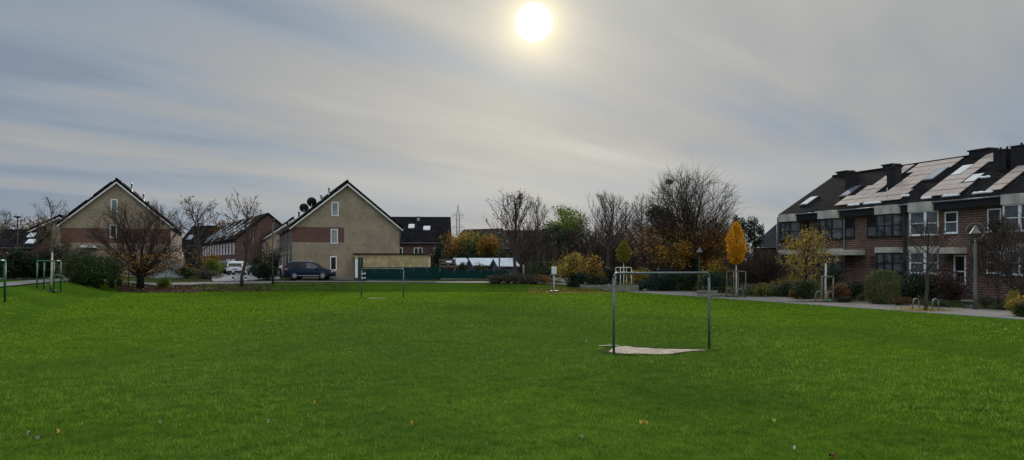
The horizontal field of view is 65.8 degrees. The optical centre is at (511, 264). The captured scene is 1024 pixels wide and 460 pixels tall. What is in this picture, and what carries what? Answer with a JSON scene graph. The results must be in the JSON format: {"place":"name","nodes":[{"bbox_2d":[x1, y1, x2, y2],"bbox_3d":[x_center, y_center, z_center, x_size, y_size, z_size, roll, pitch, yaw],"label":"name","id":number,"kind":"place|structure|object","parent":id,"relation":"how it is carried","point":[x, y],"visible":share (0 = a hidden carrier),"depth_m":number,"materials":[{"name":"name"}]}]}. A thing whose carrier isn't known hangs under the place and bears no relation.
{"place":"outdoors","nodes":[
{"label":"outdoors","id":0,"kind":"place"},
{"bbox_2d":[0,279,271,285],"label":"back path","id":1,"kind":"structure","parent":0,"point":[57,280],"depth_m":71.41,"materials":[{"name":"grey concrete"}]},
{"bbox_2d":[150,259,184,277],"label":"garden wall","id":2,"kind":"structure","parent":0,"point":[169,275],"depth_m":78.61,"materials":[{"name":"stone"}]},
{"bbox_2d":[212,273,280,280],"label":"side road","id":3,"kind":"structure","parent":0,"point":[229,277],"depth_m":77.30,"materials":[{"name":"grey asphalt"}]},
{"bbox_2d":[226,261,250,274],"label":"parked car","id":4,"kind":"object","parent":3,"relation":"on","point":[235,266],"visible":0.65,"depth_m":85.90,"materials":[{"name":"white paint"}]},
{"bbox_2d":[274,281,566,284],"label":"back path","id":5,"kind":"structure","parent":0,"point":[408,281],"depth_m":74.17,"materials":[{"name":"grey concrete"}]},
{"bbox_2d":[0,273,1023,459],"bbox_3d":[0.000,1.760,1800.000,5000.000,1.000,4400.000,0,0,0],"label":"ground","id":6,"kind":"structure","parent":0,"point":[13,291],"depth_m":15.79,"materials":[{"name":"green plant"}]},
{"bbox_2d":[0,257,22,279],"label":"shrub","id":7,"kind":"object","parent":6,"relation":"on","point":[11,267],"visible":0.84,"depth_m":63.83,"materials":[{"name":"green plant"}]},
{"bbox_2d":[0,210,28,258],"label":"bare tree","id":8,"kind":"object","parent":6,"relation":"on","point":[3,224],"visible":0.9,"depth_m":62.47,"materials":[{"name":"brown plant"}]},
{"bbox_2d":[4,245,39,279],"bbox_3d":[-40.238,-0.132,65.083,2.747,2.936,2.743,0,0,-29],"label":"shrub","id":9,"kind":"object","parent":6,"relation":"on","point":[23,261],"visible":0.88,"depth_m":64.72,"materials":[{"name":"green plant"}]},
{"bbox_2d":[0,227,52,274],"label":"house","id":10,"kind":"structure","parent":6,"relation":"on","point":[25,237],"depth_m":98.10,"materials":[{"name":"black brick"}]},
{"bbox_2d":[14,213,58,278],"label":"bare tree","id":11,"kind":"object","parent":6,"relation":"on","point":[36,236],"visible":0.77,"depth_m":66.06,"materials":[{"name":"brown plant"}]},
{"bbox_2d":[25,250,56,278],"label":"shrub","id":12,"kind":"object","parent":6,"relation":"on","point":[40,270],"visible":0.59,"depth_m":65.50,"materials":[{"name":"green plant"}]},
{"bbox_2d":[23,214,63,273],"bbox_3d":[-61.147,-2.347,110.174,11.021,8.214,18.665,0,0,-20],"label":"bare tree","id":13,"kind":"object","parent":6,"relation":"on","point":[60,216],"depth_m":101.48,"materials":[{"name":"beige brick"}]},
{"bbox_2d":[36,260,60,292],"bbox_3d":[-29.250,0.764,50.000,1.070,2.025,1.070,0,0,-8],"label":"tree guard","id":14,"kind":"object","parent":6,"relation":"on","point":[44,261],"visible":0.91,"depth_m":49.58,"materials":[{"name":"green paint"}]},
{"bbox_2d":[31,196,73,291],"bbox_3d":[-28.930,-1.253,50.087,2.903,6.140,3.054,0,0,-26],"label":"sapling","id":15,"kind":"object","parent":6,"relation":"on","point":[50,226],"visible":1,"depth_m":50.03,"materials":[{"name":"grey plant"}]},
{"bbox_2d":[38,234,74,278],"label":"bare shrub","id":16,"kind":"object","parent":6,"relation":"on","point":[55,256],"visible":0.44,"depth_m":65.67,"materials":[{"name":"brown plant"}]},
{"bbox_2d":[55,242,92,281],"bbox_3d":[-34.145,-0.179,61.957,2.985,3.308,2.372,0,0,-28],"label":"shrub","id":17,"kind":"object","parent":6,"relation":"on","point":[83,252],"visible":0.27,"depth_m":61.84,"materials":[{"name":"green plant"}]},
{"bbox_2d":[56,251,128,287],"bbox_3d":[-32.570,0.362,61.399,5.446,2.972,3.841,0,0,0],"label":"bush","id":18,"kind":"object","parent":6,"relation":"on","point":[95,270],"visible":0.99,"depth_m":60.93,"materials":[{"name":"green plant"}]},
{"bbox_2d":[55,178,184,275],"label":"row house","id":19,"kind":"structure","parent":6,"relation":"on","point":[108,194],"depth_m":81.42,"materials":[{"name":"beige brick"}]},
{"bbox_2d":[78,198,209,288],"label":"spreading tree","id":20,"kind":"object","parent":6,"relation":"on","point":[141,271],"visible":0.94,"depth_m":65.97,"materials":[{"name":"black plant"}]},
{"bbox_2d":[160,195,233,269],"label":"bare tree","id":21,"kind":"object","parent":6,"relation":"on","point":[197,220],"visible":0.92,"depth_m":85.87,"materials":[{"name":"brown plant"}]},
{"bbox_2d":[182,223,217,269],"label":"house","id":22,"kind":"structure","parent":6,"relation":"on","point":[204,235],"depth_m":152.98,"materials":[{"name":"black brick"}]},
{"bbox_2d":[188,269,226,278],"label":"shrub","id":23,"kind":"object","parent":6,"relation":"on","point":[201,273],"visible":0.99,"depth_m":77.65,"materials":[{"name":"green plant"}]},
{"bbox_2d":[202,258,225,274],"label":"shrub","id":24,"kind":"object","parent":6,"relation":"on","point":[212,264],"visible":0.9,"depth_m":85.68,"materials":[{"name":"green plant"}]},
{"bbox_2d":[116,281,344,292],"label":"fallen leaves","id":25,"kind":"object","parent":6,"relation":"on","point":[148,288],"visible":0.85,"depth_m":67.00,"materials":[{"name":"brown plant"}]},
{"bbox_2d":[201,212,281,269],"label":"row house","id":26,"kind":"structure","parent":6,"relation":"on","point":[225,254],"depth_m":118.61,"materials":[{"name":"brick"}]},
{"bbox_2d":[210,188,272,286],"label":"bare tree","id":27,"kind":"object","parent":6,"relation":"on","point":[245,245],"visible":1,"depth_m":69.41,"materials":[{"name":"brown plant"}]},
{"bbox_2d":[252,262,278,279],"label":"clipped hedge","id":28,"kind":"object","parent":6,"relation":"on","point":[263,270],"visible":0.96,"depth_m":75.58,"materials":[{"name":"green plant"}]},
{"bbox_2d":[249,232,283,265],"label":"bare shrub","id":29,"kind":"object","parent":6,"relation":"on","point":[260,249],"visible":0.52,"depth_m":83.78,"materials":[{"name":"brown plant"}]},
{"bbox_2d":[260,217,294,272],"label":"row house","id":30,"kind":"structure","parent":6,"relation":"on","point":[277,230],"depth_m":107.20,"materials":[{"name":"beige brick"}]},
{"bbox_2d":[296,277,354,280],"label":"parking bay","id":31,"kind":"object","parent":6,"relation":"on","point":[341,278],"visible":0.9,"depth_m":77.35,"materials":[{"name":"grey asphalt"}]},
{"bbox_2d":[284,261,335,279],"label":"parked car","id":32,"kind":"object","parent":31,"relation":"on","point":[295,270],"visible":0.98,"depth_m":75.44,"materials":[{"name":"blue paint"}]},
{"bbox_2d":[276,180,403,278],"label":"row house","id":33,"kind":"structure","parent":6,"relation":"on","point":[336,228],"depth_m":79.73,"materials":[{"name":"beige brick"}]},
{"bbox_2d":[353,253,431,277],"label":"garage","id":34,"kind":"structure","parent":6,"relation":"on","point":[396,259],"depth_m":79.26,"materials":[{"name":"beige brick"}]},
{"bbox_2d":[363,266,439,280],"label":"screen fence","id":35,"kind":"object","parent":6,"relation":"on","point":[421,273],"visible":0.72,"depth_m":76.21,"materials":[{"name":"green paint"}]},
{"bbox_2d":[392,217,450,257],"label":"dark roofed house","id":36,"kind":"structure","parent":6,"relation":"on","point":[420,234],"depth_m":103.94,"materials":[{"name":"concrete"}]},
{"bbox_2d":[438,230,474,258],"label":"tree","id":37,"kind":"object","parent":6,"relation":"on","point":[455,245],"visible":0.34,"depth_m":102.06,"materials":[{"name":"orange plant"}]},
{"bbox_2d":[440,270,507,278],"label":"screen fence","id":38,"kind":"object","parent":6,"relation":"on","point":[462,274],"visible":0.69,"depth_m":77.72,"materials":[{"name":"green paint"}]},
{"bbox_2d":[448,231,508,257],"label":"tree","id":39,"kind":"object","parent":6,"relation":"on","point":[470,248],"visible":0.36,"depth_m":99.68,"materials":[{"name":"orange plant"}]},
{"bbox_2d":[466,258,492,270],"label":"garden hut","id":40,"kind":"object","parent":6,"relation":"on","point":[470,262],"visible":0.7,"depth_m":89.94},
{"bbox_2d":[444,251,516,259],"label":"hedge line","id":41,"kind":"object","parent":6,"relation":"on","point":[503,255],"visible":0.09,"depth_m":97.64,"materials":[{"name":"green plant"}]},
{"bbox_2d":[475,233,502,257],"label":"tree","id":42,"kind":"object","parent":6,"relation":"on","point":[490,242],"visible":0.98,"depth_m":97.44,"materials":[{"name":"orange plant"}]},
{"bbox_2d":[489,258,519,275],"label":"garden hut","id":43,"kind":"object","parent":6,"relation":"on","point":[506,264],"visible":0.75,"depth_m":87.77,"materials":[{"name":"white glass"}]},
{"bbox_2d":[481,230,541,257],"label":"house","id":44,"kind":"structure","parent":6,"relation":"on","point":[504,246],"depth_m":138.36,"materials":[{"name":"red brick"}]},
{"bbox_2d":[482,188,544,283],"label":"maple tree","id":45,"kind":"object","parent":6,"relation":"on","point":[515,219],"visible":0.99,"depth_m":72.36,"materials":[{"name":"plant"}]},
{"bbox_2d":[508,231,551,271],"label":"bare tree","id":46,"kind":"object","parent":6,"relation":"on","point":[532,269],"visible":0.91,"depth_m":75.92,"materials":[{"name":"brown plant"}]},
{"bbox_2d":[522,197,559,262],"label":"birch tree","id":47,"kind":"object","parent":6,"relation":"on","point":[542,217],"visible":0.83,"depth_m":84.17,"materials":[{"name":"brown plant"}]},
{"bbox_2d":[531,220,581,260],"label":"tree","id":48,"kind":"object","parent":6,"relation":"on","point":[559,239],"visible":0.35,"depth_m":94.97,"materials":[{"name":"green plant"}]},
{"bbox_2d":[496,285,628,298],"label":"fallen leaves","id":49,"kind":"object","parent":6,"relation":"on","point":[562,288],"visible":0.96,"depth_m":63.45,"materials":[{"name":"brown plant"}]},
{"bbox_2d":[541,204,590,236],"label":"green tree","id":50,"kind":"object","parent":6,"relation":"on","point":[566,220],"visible":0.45,"depth_m":103.13,"materials":[{"name":"green plant"}]},
{"bbox_2d":[547,250,596,286],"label":"golden shrub","id":51,"kind":"object","parent":6,"relation":"on","point":[572,262],"visible":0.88,"depth_m":71.22,"materials":[{"name":"yellow plant"}]},
{"bbox_2d":[551,235,595,261],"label":"bare tree","id":52,"kind":"object","parent":6,"relation":"on","point":[576,248],"visible":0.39,"depth_m":91.30,"materials":[{"name":"brown plant"}]},
{"bbox_2d":[566,271,591,286],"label":"shrub","id":53,"kind":"object","parent":6,"relation":"on","point":[579,277],"visible":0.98,"depth_m":70.38,"materials":[{"name":"green plant"}]},
{"bbox_2d":[564,215,620,265],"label":"bare tree","id":54,"kind":"object","parent":6,"relation":"on","point":[582,232],"visible":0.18,"depth_m":95.42,"materials":[{"name":"brown plant"}]},
{"bbox_2d":[577,253,609,284],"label":"golden shrub","id":55,"kind":"object","parent":6,"relation":"on","point":[596,266],"visible":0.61,"depth_m":72.27,"materials":[{"name":"orange plant"}]},
{"bbox_2d":[587,189,638,282],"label":"bare tree","id":56,"kind":"object","parent":6,"relation":"on","point":[610,231],"visible":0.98,"depth_m":81.55,"materials":[{"name":"brown plant"}]},
{"bbox_2d":[594,227,644,280],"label":"bare tree","id":57,"kind":"object","parent":6,"relation":"on","point":[615,240],"visible":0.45,"depth_m":89.55,"materials":[{"name":"brown plant"}]},
{"bbox_2d":[608,284,638,291],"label":"planter wall","id":58,"kind":"structure","parent":6,"relation":"on","point":[621,287],"depth_m":64.88,"materials":[{"name":"concrete"}]},
{"bbox_2d":[615,240,630,284],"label":"sapling","id":59,"kind":"object","parent":58,"relation":"on","point":[623,246],"visible":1,"depth_m":65.81,"materials":[{"name":"green plant"}]},
{"bbox_2d":[508,222,749,281],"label":"thicket","id":60,"kind":"object","parent":6,"relation":"on","point":[585,254],"visible":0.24,"depth_m":89.76,"materials":[{"name":"brown plant"}]},
{"bbox_2d":[624,193,656,265],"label":"bare tree","id":61,"kind":"object","parent":6,"relation":"on","point":[636,208],"visible":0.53,"depth_m":91.95,"materials":[{"name":"brown plant"}]},
{"bbox_2d":[621,224,665,280],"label":"bare tree","id":62,"kind":"object","parent":6,"relation":"on","point":[645,252],"visible":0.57,"depth_m":77.78,"materials":[{"name":"brown plant"}]},
{"bbox_2d":[634,274,673,290],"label":"shrub","id":63,"kind":"object","parent":6,"relation":"on","point":[655,285],"visible":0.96,"depth_m":65.74,"materials":[{"name":"green plant"}]},
{"bbox_2d":[598,345,719,355],"bbox_3d":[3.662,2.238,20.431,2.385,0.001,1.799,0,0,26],"label":"goalmouth sand","id":64,"kind":"structure","parent":6,"relation":"on","point":[628,349],"depth_m":20.52,"materials":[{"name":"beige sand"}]},
{"bbox_2d":[613,272,709,353],"bbox_3d":[3.885,1.329,20.375,3.030,2.262,0.064,0,0,-25],"label":"football goal","id":65,"kind":"object","parent":6,"relation":"on","point":[633,273],"visible":0.89,"depth_m":20.21,"materials":[{"name":"grey metal"}]},
{"bbox_2d":[655,239,692,288],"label":"tree","id":66,"kind":"object","parent":6,"relation":"on","point":[679,261],"visible":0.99,"depth_m":67.15,"materials":[{"name":"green plant"}]},
{"bbox_2d":[657,270,698,290],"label":"shrub","id":67,"kind":"object","parent":6,"relation":"on","point":[675,279],"visible":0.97,"depth_m":65.37,"materials":[{"name":"green plant"}]},
{"bbox_2d":[656,257,706,289],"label":"shrub","id":68,"kind":"object","parent":6,"relation":"on","point":[694,268],"visible":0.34,"depth_m":68.27,"materials":[{"name":"green plant"}]},
{"bbox_2d":[631,160,747,288],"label":"bare tree","id":69,"kind":"object","parent":6,"relation":"on","point":[673,231],"visible":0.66,"depth_m":69.49,"materials":[{"name":"brown plant"}]},
{"bbox_2d":[692,235,738,289],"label":"tree","id":70,"kind":"object","parent":6,"relation":"on","point":[715,257],"visible":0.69,"depth_m":67.94,"materials":[{"name":"brown plant"}]},
{"bbox_2d":[696,270,735,292],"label":"shrub","id":71,"kind":"object","parent":6,"relation":"on","point":[716,278],"visible":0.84,"depth_m":59.84,"materials":[{"name":"green plant"}]},
{"bbox_2d":[703,256,737,290],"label":"shrub","id":72,"kind":"object","parent":6,"relation":"on","point":[719,269],"visible":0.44,"depth_m":65.92,"materials":[{"name":"green plant"}]},
{"bbox_2d":[725,221,747,294],"bbox_3d":[15.328,-0.339,53.983,1.640,5.300,1.654,0,0,0],"label":"yellow tree","id":73,"kind":"object","parent":6,"relation":"on","point":[734,257],"visible":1,"depth_m":53.78,"materials":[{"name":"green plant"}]},
{"bbox_2d":[732,215,758,263],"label":"bare tree","id":74,"kind":"object","parent":6,"relation":"on","point":[749,230],"visible":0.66,"depth_m":99.76,"materials":[{"name":"black plant"}]},
{"bbox_2d":[721,243,787,288],"bbox_3d":[19.515,0.326,64.024,5.262,4.078,5.125,0,0,0],"label":"bare shrub","id":75,"kind":"object","parent":6,"relation":"on","point":[754,257],"visible":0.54,"depth_m":63.49,"materials":[{"name":"brown plant"}]},
{"bbox_2d":[744,217,764,252],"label":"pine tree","id":76,"kind":"object","parent":6,"relation":"on","point":[759,231],"visible":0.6,"depth_m":103.19,"materials":[{"name":"green plant"}]},
{"bbox_2d":[750,222,779,279],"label":"slate roofed house","id":77,"kind":"structure","parent":6,"relation":"on","point":[770,238],"depth_m":113.76,"materials":[{"name":"tile"}]},
{"bbox_2d":[742,249,795,287],"bbox_3d":[20.006,0.559,61.977,4.667,3.611,4.372,0,0,20],"label":"bare shrub","id":78,"kind":"object","parent":6,"relation":"on","point":[768,262],"visible":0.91,"depth_m":61.46,"materials":[{"name":"brown plant"}]},
{"bbox_2d":[789,279,823,298],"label":"shrub","id":79,"kind":"object","parent":6,"relation":"on","point":[805,292],"visible":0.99,"depth_m":50.39,"materials":[{"name":"green plant"}]},
{"bbox_2d":[775,225,843,280],"bbox_3d":[20.746,-0.255,55.843,4.078,5.230,4.168,0,0,-24],"label":"magnolia tree","id":80,"kind":"object","parent":6,"relation":"on","point":[807,239],"visible":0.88,"depth_m":55.87,"materials":[{"name":"yellow plant"}]},
{"bbox_2d":[777,169,871,291],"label":"row house","id":81,"kind":"structure","parent":6,"relation":"on","point":[799,214],"depth_m":66.15,"materials":[{"name":"red brick"}]},
{"bbox_2d":[778,221,800,241],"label":"bay window","id":82,"kind":"structure","parent":81,"relation":"in","point":[789,227],"depth_m":66.18,"materials":[{"name":"grey glass"}]},
{"bbox_2d":[810,224,841,271],"bbox_3d":[18.521,-0.014,46.863,1.884,4.748,2.017,0,0,0],"label":"sapling","id":83,"kind":"object","parent":6,"relation":"on","point":[822,245],"visible":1,"depth_m":47.01,"materials":[{"name":"yellow plant"}]},
{"bbox_2d":[816,263,849,292],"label":"shrub","id":84,"kind":"object","parent":6,"relation":"on","point":[834,274],"visible":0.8,"depth_m":54.72,"materials":[{"name":"green plant"}]},
{"bbox_2d":[828,281,850,299],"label":"shrub","id":85,"kind":"object","parent":6,"relation":"on","point":[840,290],"visible":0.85,"depth_m":48.27,"materials":[{"name":"brown plant"}]},
{"bbox_2d":[839,279,865,298],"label":"shrub","id":86,"kind":"object","parent":6,"relation":"on","point":[856,289],"visible":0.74,"depth_m":50.26,"materials":[{"name":"green plant"}]},
{"bbox_2d":[814,163,915,292],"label":"row house","id":87,"kind":"structure","parent":6,"relation":"on","point":[839,217],"depth_m":61.48,"materials":[{"name":"red brick"}]},
{"bbox_2d":[818,254,842,272],"bbox_3d":[24.957,-0.065,62.316,0.835,1.506,2.440,0,0,-20],"label":"bay window","id":88,"kind":"structure","parent":87,"relation":"in","point":[837,262],"depth_m":61.53,"materials":[{"name":"grey glass"}]},
{"bbox_2d":[819,218,842,239],"bbox_3d":[24.957,-2.745,62.316,0.835,1.666,2.440,0,0,-20],"label":"bay window","id":89,"kind":"structure","parent":87,"relation":"in","point":[835,225],"depth_m":61.55,"materials":[{"name":"grey glass"}]},
{"bbox_2d":[845,219,854,237],"bbox_3d":[25.897,-2.725,60.710,0.140,1.470,1.050,0,0,-19],"label":"window","id":90,"kind":"structure","parent":87,"relation":"in","point":[849,223],"depth_m":60.70,"materials":[{"name":"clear glass"}]},
{"bbox_2d":[863,269,901,303],"bbox_3d":[20.826,1.304,44.495,1.854,2.029,1.629,0,0,0],"label":"clipped hedge","id":91,"kind":"object","parent":6,"relation":"on","point":[891,289],"visible":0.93,"depth_m":44.18,"materials":[{"name":"green plant"}]},
{"bbox_2d":[848,155,967,295],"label":"row house","id":92,"kind":"structure","parent":6,"relation":"on","point":[882,213],"depth_m":57.30,"materials":[{"name":"red brick"}]},
{"bbox_2d":[874,213,902,237],"bbox_3d":[26.935,-2.745,56.730,0.835,1.666,2.490,0,0,-20],"label":"bay window","id":93,"kind":"structure","parent":92,"relation":"in","point":[887,225],"depth_m":56.21,"materials":[{"name":"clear glass"}]},
{"bbox_2d":[876,253,902,273],"bbox_3d":[26.935,-0.065,56.730,0.835,1.506,2.490,0,0,-20],"label":"bay window","id":94,"kind":"structure","parent":92,"relation":"in","point":[884,261],"depth_m":56.12,"materials":[{"name":"grey glass"}]},
{"bbox_2d":[897,266,925,302],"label":"shrub","id":95,"kind":"object","parent":6,"relation":"on","point":[911,277],"visible":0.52,"depth_m":45.26,"materials":[{"name":"green plant"}]},
{"bbox_2d":[904,270,945,303],"bbox_3d":[23.343,1.314,44.509,2.582,2.014,1.560,0,0,0],"label":"shrub","id":96,"kind":"object","parent":6,"relation":"on","point":[920,286],"visible":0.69,"depth_m":44.37,"materials":[{"name":"green plant"}]},
{"bbox_2d":[898,217,952,310],"bbox_3d":[19.680,0.033,37.780,2.547,4.654,2.767,0,0,26],"label":"bare sapling","id":97,"kind":"object","parent":6,"relation":"on","point":[927,242],"visible":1,"depth_m":37.79,"materials":[{"name":"brown plant"}]},
{"bbox_2d":[929,266,973,301],"bbox_3d":[23.983,1.209,43.370,2.625,2.227,2.002,0,0,0],"label":"shrub","id":98,"kind":"object","parent":6,"relation":"on","point":[948,283],"visible":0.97,"depth_m":43.21,"materials":[{"name":"brown plant"}]},
{"bbox_2d":[903,147,1001,299],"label":"row house","id":99,"kind":"structure","parent":6,"relation":"on","point":[939,201],"depth_m":53.11,"materials":[{"name":"red brick"}]},
{"bbox_2d":[909,252,938,273],"bbox_3d":[27.931,-0.090,54.007,0.775,1.456,2.162,0,0,-20],"label":"bay window","id":100,"kind":"structure","parent":99,"relation":"in","point":[922,259],"depth_m":53.59,"materials":[{"name":"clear glass"}]},
{"bbox_2d":[909,211,939,236],"bbox_3d":[27.902,-2.745,53.996,0.835,1.666,2.290,0,0,-19],"label":"bay window","id":101,"kind":"structure","parent":99,"relation":"in","point":[916,216],"depth_m":53.45,"materials":[{"name":"white glass"}]},
{"bbox_2d":[944,211,958,233],"bbox_3d":[28.928,-2.725,52.159,0.140,1.470,1.100,0,0,-20],"label":"window","id":102,"kind":"structure","parent":99,"relation":"in","point":[951,218],"depth_m":52.15,"materials":[{"name":"clear glass"}]},
{"bbox_2d":[954,255,965,284],"bbox_3d":[29.140,0.370,51.548,0.153,1.940,0.900,0,0,-20],"label":"door","id":103,"kind":"structure","parent":99,"relation":"in","point":[957,258],"depth_m":51.51,"materials":[{"name":"white glass"}]},
{"bbox_2d":[966,223,984,309],"bbox_3d":[22.833,0.136,39.000,0.672,4.349,0.535,0,0,-18],"label":"street lamp","id":104,"kind":"object","parent":6,"relation":"on","point":[975,231],"visible":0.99,"depth_m":38.94,"materials":[{"name":"metal"}]},
{"bbox_2d":[960,211,1023,304],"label":"bare tree","id":105,"kind":"object","parent":6,"relation":"on","point":[994,223],"visible":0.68,"depth_m":43.98,"materials":[{"name":"plant"}]},
{"bbox_2d":[963,142,1023,301],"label":"row house","id":106,"kind":"structure","parent":6,"relation":"on","point":[1000,192],"depth_m":49.69,"materials":[{"name":"red brick"}]},
{"bbox_2d":[1003,204,1023,231],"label":"bay window","id":107,"kind":"structure","parent":106,"relation":"in","point":[1013,209],"depth_m":47.23,"materials":[{"name":"white glass"}]},
{"bbox_2d":[977,212,1023,297],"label":"bare tree","id":108,"kind":"object","parent":6,"relation":"on","point":[1003,269],"visible":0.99,"depth_m":38.58,"materials":[{"name":"brown plant"}]},
{"bbox_2d":[0,0,1023,260],"label":"sky","id":109,"kind":"structure","parent":0,"point":[428,108],"materials":[{"name":"grey"}]},
{"bbox_2d":[551,278,1023,319],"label":"garden path","id":110,"kind":"structure","parent":0,"point":[1002,314],"depth_m":42.72,"materials":[{"name":"grey concrete"}]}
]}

